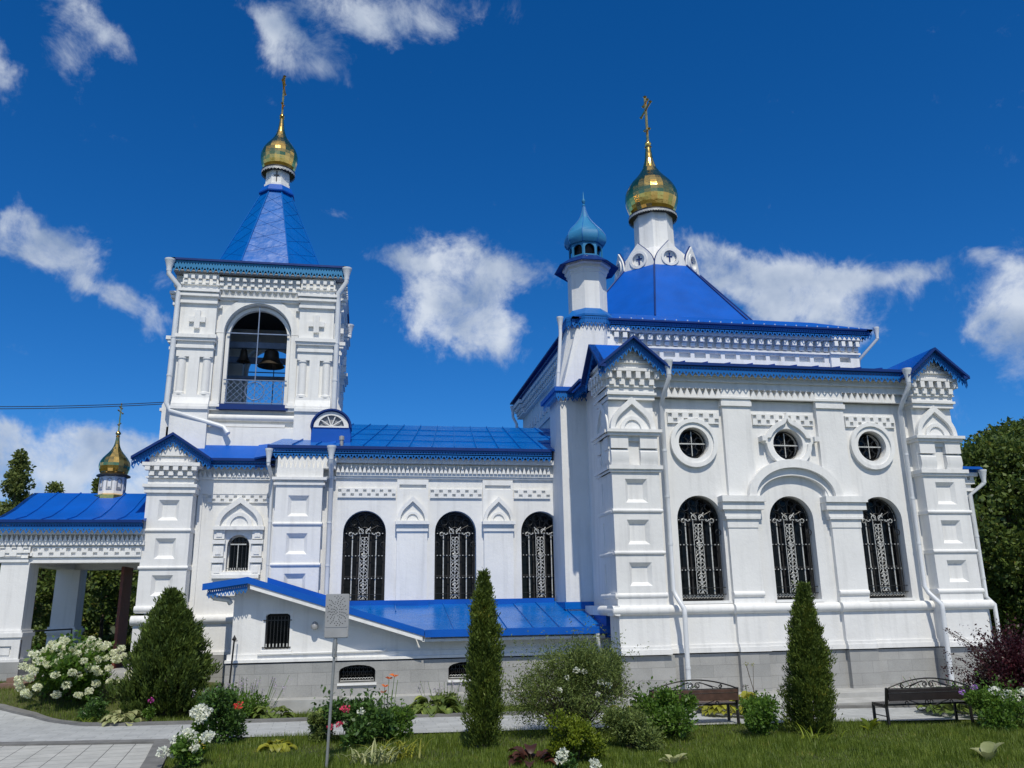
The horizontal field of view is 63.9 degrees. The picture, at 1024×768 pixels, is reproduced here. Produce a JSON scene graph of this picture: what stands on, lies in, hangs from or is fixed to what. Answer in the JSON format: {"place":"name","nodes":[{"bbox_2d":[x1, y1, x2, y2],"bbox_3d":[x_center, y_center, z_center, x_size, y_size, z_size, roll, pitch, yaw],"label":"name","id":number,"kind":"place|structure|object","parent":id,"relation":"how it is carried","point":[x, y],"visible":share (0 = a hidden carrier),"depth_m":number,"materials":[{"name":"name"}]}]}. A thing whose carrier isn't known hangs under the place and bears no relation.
{"place":"outdoors","nodes":[
{"label":"outdoors","id":0,"kind":"place"},
{"bbox_2d":[0,744,152,767],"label":"paving","id":1,"kind":"structure","parent":0,"point":[95,756],"depth_m":12.76,"materials":[{"name":"grey concrete"}]},
{"bbox_2d":[362,737,435,760],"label":"striped grass","id":2,"kind":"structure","parent":0,"point":[405,751],"depth_m":12.21,"materials":[{"name":"green plant"}]},
{"bbox_2d":[0,707,1018,741],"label":"path","id":3,"kind":"structure","parent":0,"point":[16,728],"depth_m":15.40,"materials":[{"name":"concrete"}]},
{"bbox_2d":[649,679,739,724],"bbox_3d":[3.276,5.837,15.083,1.696,0.819,0.556,1,-15,-8],"label":"bench","id":4,"kind":"object","parent":3,"relation":"on","point":[710,696],"visible":0.66,"depth_m":14.94,"materials":[{"name":"brown wood"}]},
{"bbox_2d":[696,691,757,715],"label":"hosta","id":5,"kind":"object","parent":3,"relation":"on","point":[716,709],"visible":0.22,"depth_m":15.96,"materials":[{"name":"yellow plant"}]},
{"bbox_2d":[915,686,981,715],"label":"hosta","id":6,"kind":"object","parent":3,"relation":"on","point":[951,712],"visible":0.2,"depth_m":15.55,"materials":[{"name":"green plant"}]},
{"bbox_2d":[0,624,1023,767],"bbox_3d":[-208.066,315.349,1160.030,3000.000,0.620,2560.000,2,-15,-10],"label":"ground","id":7,"kind":"structure","parent":0,"point":[45,700],"depth_m":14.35,"materials":[{"name":"green plant"}]},
{"bbox_2d":[0,448,36,535],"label":"birch tree","id":8,"kind":"object","parent":7,"relation":"on","point":[17,480],"visible":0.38,"depth_m":32.15,"materials":[{"name":"green plant"}]},
{"bbox_2d":[0,536,84,646],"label":"hedge bush","id":9,"kind":"object","parent":7,"relation":"on","point":[43,598],"visible":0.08,"depth_m":27.11,"materials":[{"name":"green plant"}]},
{"bbox_2d":[31,480,64,636],"bbox_3d":[-17.187,7.126,30.206,2.508,7.178,2.282,2,-15,-10],"label":"birch tree","id":10,"kind":"object","parent":7,"relation":"on","point":[53,486],"visible":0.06,"depth_m":30.44,"materials":[{"name":"green plant"}]},
{"bbox_2d":[13,627,131,702],"bbox_3d":[-9.627,6.255,18.171,2.272,1.706,2.141,13,-20,-41],"label":"hydrangea bush","id":11,"kind":"object","parent":7,"relation":"on","point":[69,668],"visible":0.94,"depth_m":17.71,"materials":[{"name":"white plant"}]},
{"bbox_2d":[0,739,164,745],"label":"path kerb","id":12,"kind":"structure","parent":7,"relation":"on","point":[92,742],"depth_m":13.91,"materials":[{"name":"grey concrete"}]},
{"bbox_2d":[31,568,138,660],"bbox_3d":[-13.895,7.516,27.109,3.750,4.967,3.741,-7,-16,21],"label":"hedge bush","id":13,"kind":"object","parent":7,"relation":"on","point":[108,583],"visible":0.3,"depth_m":26.34,"materials":[{"name":"green plant"}]},
{"bbox_2d":[73,716,96,721],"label":"daylily leaves","id":14,"kind":"object","parent":7,"relation":"on","point":[91,719],"visible":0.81,"depth_m":16.22,"materials":[{"name":"green plant"}]},
{"bbox_2d":[34,570,143,624],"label":"distant wood","id":15,"kind":"object","parent":7,"relation":"on","point":[133,598],"visible":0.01,"depth_m":84.92,"materials":[{"name":"green plant"}]},
{"bbox_2d":[76,689,111,721],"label":"bush","id":16,"kind":"object","parent":7,"relation":"on","point":[95,706],"visible":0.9,"depth_m":16.59,"materials":[{"name":"green plant"}]},
{"bbox_2d":[84,477,106,632],"bbox_3d":[-15.704,7.087,30.541,2.326,7.382,2.025,2,-15,-10],"label":"birch tree","id":17,"kind":"object","parent":7,"relation":"on","point":[95,484],"visible":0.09,"depth_m":30.77,"materials":[{"name":"green plant"}]},
{"bbox_2d":[98,709,147,726],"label":"hosta","id":18,"kind":"object","parent":7,"relation":"on","point":[134,715],"visible":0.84,"depth_m":16.06,"materials":[{"name":"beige plant"}]},
{"bbox_2d":[141,697,155,720],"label":"magenta flower","id":19,"kind":"object","parent":7,"relation":"on","point":[149,712],"visible":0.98,"depth_m":16.27,"materials":[{"name":"green plant"}]},
{"bbox_2d":[140,739,172,767],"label":"paving kerb","id":20,"kind":"structure","parent":7,"relation":"on","point":[151,760],"depth_m":12.34,"materials":[{"name":"grey concrete"}]},
{"bbox_2d":[105,586,222,716],"bbox_3d":[-7.282,5.737,17.712,1.907,2.774,2.342,-5,-16,15],"label":"bushy juniper","id":21,"kind":"object","parent":7,"relation":"on","point":[170,666],"visible":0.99,"depth_m":17.14,"materials":[{"name":"green plant"}]},
{"bbox_2d":[155,725,214,767],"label":"white phlox","id":22,"kind":"object","parent":7,"relation":"on","point":[187,748],"visible":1,"depth_m":11.69,"materials":[{"name":"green plant"}]},
{"bbox_2d":[189,703,213,747],"bbox_3d":[-4.865,5.387,12.793,0.362,0.818,0.467,5,-16,-22],"label":"white phlox","id":23,"kind":"object","parent":7,"relation":"on","point":[200,716],"visible":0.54,"depth_m":12.75,"materials":[{"name":"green plant"}]},
{"bbox_2d":[193,680,251,744],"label":"leafy bush","id":24,"kind":"object","parent":7,"relation":"on","point":[227,715],"visible":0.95,"depth_m":13.70,"materials":[{"name":"green plant"}]},
{"bbox_2d":[228,635,237,689],"bbox_3d":[-6.030,6.309,17.706,0.144,1.741,0.495,2,-15,-10],"label":"drain rod","id":25,"kind":"object","parent":7,"relation":"on","point":[234,638],"visible":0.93,"depth_m":17.62,"materials":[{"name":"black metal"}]},
{"bbox_2d":[226,687,255,718],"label":"flower bush","id":26,"kind":"object","parent":7,"relation":"on","point":[248,707],"visible":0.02,"depth_m":16.61,"materials":[{"name":"green plant"}]},
{"bbox_2d":[193,675,291,718],"bbox_3d":[-5.520,6.565,17.081,1.803,0.934,1.355,-2,-15,3],"label":"lilac perennial","id":27,"kind":"object","parent":7,"relation":"on","point":[252,701],"visible":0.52,"depth_m":17.07,"materials":[{"name":"green plant"}]},
{"bbox_2d":[247,705,295,718],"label":"hosta","id":28,"kind":"object","parent":7,"relation":"on","point":[257,710],"visible":0.85,"depth_m":16.60,"materials":[{"name":"green plant"}]},
{"bbox_2d":[257,739,297,752],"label":"hosta","id":29,"kind":"object","parent":7,"relation":"on","point":[281,746],"visible":0.87,"depth_m":12.99,"materials":[{"name":"yellow plant"}]},
{"bbox_2d":[306,707,332,723],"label":"hosta","id":30,"kind":"object","parent":7,"relation":"on","point":[317,711],"visible":0.06,"depth_m":15.93,"materials":[{"name":"green plant"}]},
{"bbox_2d":[304,707,335,742],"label":"flower bush","id":31,"kind":"object","parent":7,"relation":"on","point":[318,723],"visible":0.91,"depth_m":13.78,"materials":[{"name":"green plant"}]},
{"bbox_2d":[324,594,349,765],"bbox_3d":[-2.517,4.252,11.640,0.336,2.476,0.080,2,-15,-10],"label":"sign","id":32,"kind":"object","parent":7,"relation":"on","point":[336,616],"visible":1,"depth_m":11.82,"materials":[{"name":"metal"}]},
{"bbox_2d":[311,685,411,748],"bbox_3d":[-2.578,5.504,13.594,1.349,1.031,1.422,-14,-20,40],"label":"peony bush","id":33,"kind":"object","parent":7,"relation":"on","point":[368,720],"visible":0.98,"depth_m":13.46,"materials":[{"name":"green plant"}]},
{"bbox_2d":[336,738,406,766],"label":"striped grass","id":34,"kind":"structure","parent":7,"relation":"on","point":[383,758],"depth_m":11.78,"materials":[{"name":"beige plant"}]},
{"bbox_2d":[205,690,567,714],"bbox_3d":[-2.469,7.142,18.206,8.300,0.480,0.750,2,-15,-10],"label":"apron","id":35,"kind":"object","parent":7,"relation":"on","point":[303,704],"visible":0.21,"depth_m":17.82,"materials":[{"name":"concrete"}]},
{"bbox_2d":[381,673,398,713],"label":"orange daylily","id":36,"kind":"object","parent":7,"relation":"on","point":[383,685],"visible":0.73,"depth_m":14.08,"materials":[{"name":"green plant"}]},
{"bbox_2d":[376,697,416,742],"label":"flower bush","id":37,"kind":"object","parent":7,"relation":"on","point":[405,725],"visible":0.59,"depth_m":13.67,"materials":[{"name":"green plant"}]},
{"bbox_2d":[408,694,464,716],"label":"hosta","id":38,"kind":"object","parent":7,"relation":"on","point":[420,705],"visible":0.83,"depth_m":16.86,"materials":[{"name":"green plant"}]},
{"bbox_2d":[416,680,468,709],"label":"lilac perennial","id":39,"kind":"object","parent":7,"relation":"on","point":[452,694],"visible":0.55,"depth_m":17.46,"materials":[{"name":"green plant"}]},
{"bbox_2d":[0,704,929,725],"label":"path kerb","id":40,"kind":"structure","parent":7,"relation":"on","point":[18,711],"depth_m":16.41,"materials":[{"name":"grey concrete"}]},
{"bbox_2d":[459,567,506,749],"bbox_3d":[-0.460,4.391,13.219,0.784,2.858,0.770,2,-15,-10],"label":"columnar thuja","id":41,"kind":"object","parent":7,"relation":"on","point":[483,689],"visible":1,"depth_m":13.06,"materials":[{"name":"green plant"}]},
{"bbox_2d":[0,75,999,698],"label":"church","id":42,"kind":"structure","parent":7,"relation":"on","point":[688,471],"depth_m":20.92,"materials":[{"name":"white paint"}]},
{"bbox_2d":[0,404,161,408],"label":"overhead cable","id":43,"kind":"object","parent":42,"relation":"attached to","point":[77,407],"visible":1,"depth_m":22.70,"materials":[{"name":"black rubber"}]},
{"bbox_2d":[0,402,163,406],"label":"overhead cable","id":44,"kind":"object","parent":42,"relation":"attached to","point":[78,405],"visible":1,"depth_m":22.71,"materials":[{"name":"black rubber"}]},
{"bbox_2d":[112,566,132,668],"bbox_3d":[-10.510,6.266,22.126,0.114,2.600,0.900,2,-15,-10],"label":"door leaf","id":45,"kind":"structure","parent":42,"relation":"in","point":[121,622],"depth_m":22.04,"materials":[{"name":"brown wood"}]},
{"bbox_2d":[210,497,264,595],"bbox_3d":[-7.208,4.274,21.669,1.300,2.552,0.540,2,-15,-10],"label":"small window","id":46,"kind":"structure","parent":42,"relation":"in","point":[236,516],"depth_m":21.60,"materials":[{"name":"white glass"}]},
{"bbox_2d":[236,348,249,363],"bbox_3d":[-8.009,-0.854,24.529,0.400,0.582,0.400,2,-15,-10],"label":"bell","id":47,"kind":"object","parent":42,"relation":"hanging from","point":[243,358],"visible":1,"depth_m":24.46,"materials":[{"name":"brown metal"}]},
{"bbox_2d":[257,349,284,369],"bbox_3d":[-7.220,-0.772,24.649,0.800,0.701,0.800,2,-15,-10],"label":"bell","id":48,"kind":"object","parent":42,"relation":"hanging from","point":[270,360],"visible":1,"depth_m":24.53,"materials":[{"name":"brown metal"}]},
{"bbox_2d":[260,611,292,653],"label":"annex window","id":49,"kind":"structure","parent":42,"relation":"in","point":[279,627],"depth_m":18.48,"materials":[{"name":"black glass"}]},
{"bbox_2d":[311,621,318,629],"bbox_3d":[-4.426,5.423,18.438,0.170,0.180,0.225,2,-15,-10],"label":"wall lamp","id":50,"kind":"object","parent":42,"relation":"attached to","point":[314,625],"visible":1,"depth_m":18.36,"materials":[{"name":"white glass"}]},
{"bbox_2d":[337,665,375,685],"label":"basement window","id":51,"kind":"structure","parent":42,"relation":"in","point":[352,673],"depth_m":18.50,"materials":[{"name":"black glass"}]},
{"bbox_2d":[341,512,385,600],"bbox_3d":[-3.942,4.642,21.856,1.240,2.440,0.289,2,-15,-10],"label":"window","id":52,"kind":"structure","parent":42,"relation":"in","point":[364,534],"depth_m":21.90,"materials":[{"name":"black metal"}]},
{"bbox_2d":[434,513,475,599],"bbox_3d":[-1.558,4.714,22.264,1.240,2.440,0.289,2,-15,-10],"label":"window","id":53,"kind":"structure","parent":42,"relation":"in","point":[454,571],"depth_m":22.32,"materials":[{"name":"black metal"}]},
{"bbox_2d":[447,662,470,681],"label":"basement window","id":54,"kind":"structure","parent":42,"relation":"in","point":[455,671],"depth_m":18.87,"materials":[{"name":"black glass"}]},
{"bbox_2d":[521,513,554,600],"bbox_3d":[0.768,4.784,22.662,1.240,2.440,0.289,2,-15,-10],"label":"window","id":55,"kind":"structure","parent":42,"relation":"in","point":[537,548],"depth_m":22.70,"materials":[{"name":"black metal"}]},
{"bbox_2d":[670,418,717,467],"bbox_3d":[4.375,1.469,20.078,1.200,1.200,0.460,2,-15,-10],"label":"round window","id":56,"kind":"structure","parent":42,"relation":"in","point":[686,446],"depth_m":19.98,"materials":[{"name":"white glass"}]},
{"bbox_2d":[677,497,732,603],"bbox_3d":[4.446,3.910,19.473,1.240,2.510,0.460,2,-15,-10],"label":"window","id":57,"kind":"structure","parent":42,"relation":"in","point":[697,519],"depth_m":19.58,"materials":[{"name":"black glass"}]},
{"bbox_2d":[773,429,802,458],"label":"round window","id":58,"kind":"structure","parent":42,"relation":"in","point":[784,446],"depth_m":20.62,"materials":[{"name":"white glass"}]},
{"bbox_2d":[758,412,818,461],"bbox_3d":[6.830,1.367,20.283,1.500,1.370,0.240,2,-15,-10],"label":"ogee window frame","id":59,"kind":"structure","parent":42,"relation":"in","point":[786,423],"depth_m":20.30,"materials":[{"name":"white paint"}]},
{"bbox_2d":[770,498,825,602],"bbox_3d":[6.751,3.980,19.867,1.240,2.510,0.460,2,-15,-10],"label":"window","id":60,"kind":"structure","parent":42,"relation":"in","point":[792,557],"depth_m":20.00,"materials":[{"name":"black metal"}]},
{"bbox_2d":[849,422,894,469],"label":"round window","id":61,"kind":"structure","parent":42,"relation":"in","point":[863,448],"depth_m":20.77,"materials":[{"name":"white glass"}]},
{"bbox_2d":[861,498,915,600],"bbox_3d":[9.096,4.051,20.269,1.240,2.510,0.460,2,-15,-10],"label":"window","id":62,"kind":"structure","parent":42,"relation":"in","point":[881,553],"depth_m":20.37,"materials":[{"name":"black metal"}]},
{"bbox_2d":[508,743,557,767],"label":"maroon plant","id":63,"kind":"object","parent":7,"relation":"on","point":[526,752],"visible":0.92,"depth_m":11.70,"materials":[{"name":"brown plant"}]},
{"bbox_2d":[499,615,649,741],"bbox_3d":[0.997,4.999,14.279,2.812,2.167,2.582,-3,-15,9],"label":"spirea shrub","id":64,"kind":"object","parent":7,"relation":"on","point":[578,680],"visible":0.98,"depth_m":13.92,"materials":[{"name":"green plant"}]},
{"bbox_2d":[553,747,601,767],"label":"white roses","id":65,"kind":"object","parent":7,"relation":"on","point":[565,761],"visible":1,"depth_m":10.90,"materials":[{"name":"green plant"}]},
{"bbox_2d":[545,706,613,762],"bbox_3d":[0.934,5.009,11.727,0.973,0.830,0.736,-6,-16,18],"label":"lime bush","id":66,"kind":"object","parent":7,"relation":"on","point":[577,734],"visible":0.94,"depth_m":11.64,"materials":[{"name":"green plant"}]},
{"bbox_2d":[587,691,668,751],"bbox_3d":[1.899,5.261,12.826,1.168,0.902,1.274,11,-19,-38],"label":"flower bush","id":67,"kind":"object","parent":7,"relation":"on","point":[632,727],"visible":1,"depth_m":12.67,"materials":[{"name":"green plant"}]},
{"bbox_2d":[623,676,702,738],"bbox_3d":[2.500,5.430,13.765,1.364,1.023,1.444,2,-15,-10],"label":"flower bush","id":68,"kind":"object","parent":7,"relation":"on","point":[668,705],"visible":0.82,"depth_m":13.62,"materials":[{"name":"green plant"}]},
{"bbox_2d":[659,753,686,765],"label":"hosta","id":69,"kind":"object","parent":7,"relation":"on","point":[674,759],"visible":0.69,"depth_m":11.31,"materials":[{"name":"beige plant"}]},
{"bbox_2d":[596,696,884,712],"bbox_3d":[8.341,7.070,18.219,13.000,0.300,1.950,2,-15,-10],"label":"apron","id":70,"kind":"object","parent":7,"relation":"on","point":[856,701],"visible":0.11,"depth_m":17.35,"materials":[{"name":"concrete"}]},
{"bbox_2d":[605,684,1023,705],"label":"apron step","id":71,"kind":"object","parent":70,"relation":"on","point":[859,692],"visible":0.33,"depth_m":18.11,"materials":[{"name":"concrete"}]},
{"bbox_2d":[738,662,763,732],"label":"violet perennial","id":72,"kind":"object","parent":7,"relation":"on","point":[745,685],"visible":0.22,"depth_m":14.19,"materials":[{"name":"green plant"}]},
{"bbox_2d":[735,689,784,735],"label":"flower bush","id":73,"kind":"object","parent":7,"relation":"on","point":[760,715],"visible":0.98,"depth_m":13.47,"materials":[{"name":"green plant"}]},
{"bbox_2d":[776,580,843,736],"bbox_3d":[5.026,4.662,14.005,1.127,2.613,1.092,2,-15,-10],"label":"columnar thuja","id":74,"kind":"object","parent":7,"relation":"on","point":[809,676],"visible":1,"depth_m":13.84,"materials":[{"name":"green plant"}]},
{"bbox_2d":[788,722,846,745],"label":"daylily leaves","id":75,"kind":"object","parent":7,"relation":"on","point":[810,734],"visible":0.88,"depth_m":12.94,"materials":[{"name":"green plant"}]},
{"bbox_2d":[860,718,880,730],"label":"hosta","id":76,"kind":"object","parent":7,"relation":"on","point":[872,722],"visible":0.92,"depth_m":14.09,"materials":[{"name":"green plant"}]},
{"bbox_2d":[872,677,974,725],"bbox_3d":[7.374,5.691,14.778,1.656,0.819,0.556,1,-15,-8],"label":"bench","id":77,"kind":"object","parent":7,"relation":"on","point":[930,695],"visible":0.92,"depth_m":14.59,"materials":[{"name":"brown wood"}]},
{"bbox_2d":[893,676,977,710],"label":"pale pink perennial","id":78,"kind":"object","parent":7,"relation":"on","point":[959,708],"visible":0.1,"depth_m":16.51,"materials":[{"name":"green plant"}]},
{"bbox_2d":[940,613,1023,715],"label":"purple barberry","id":79,"kind":"object","parent":7,"relation":"on","point":[1005,660],"visible":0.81,"depth_m":15.46,"materials":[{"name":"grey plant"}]},
{"bbox_2d":[970,741,1002,760],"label":"hosta","id":80,"kind":"object","parent":7,"relation":"on","point":[984,749],"visible":0.88,"depth_m":11.42,"materials":[{"name":"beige plant"}]},
{"bbox_2d":[951,671,1023,730],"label":"white phlox","id":81,"kind":"object","parent":7,"relation":"on","point":[997,706],"visible":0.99,"depth_m":13.78,"materials":[{"name":"green plant"}]},
{"bbox_2d":[958,433,1023,642],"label":"broadleaf tree","id":82,"kind":"object","parent":7,"relation":"on","point":[998,497],"visible":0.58,"depth_m":32.70,"materials":[{"name":"green plant"}]},
{"bbox_2d":[960,416,1023,547],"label":"broadleaf tree","id":83,"kind":"object","parent":7,"relation":"on","point":[1015,427],"visible":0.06,"depth_m":39.21,"materials":[{"name":"green plant"}]},
{"bbox_2d":[0,0,1023,535],"label":"sky","id":84,"kind":"structure","parent":0,"point":[847,163],"materials":[{"name":"blue"}]}
]}

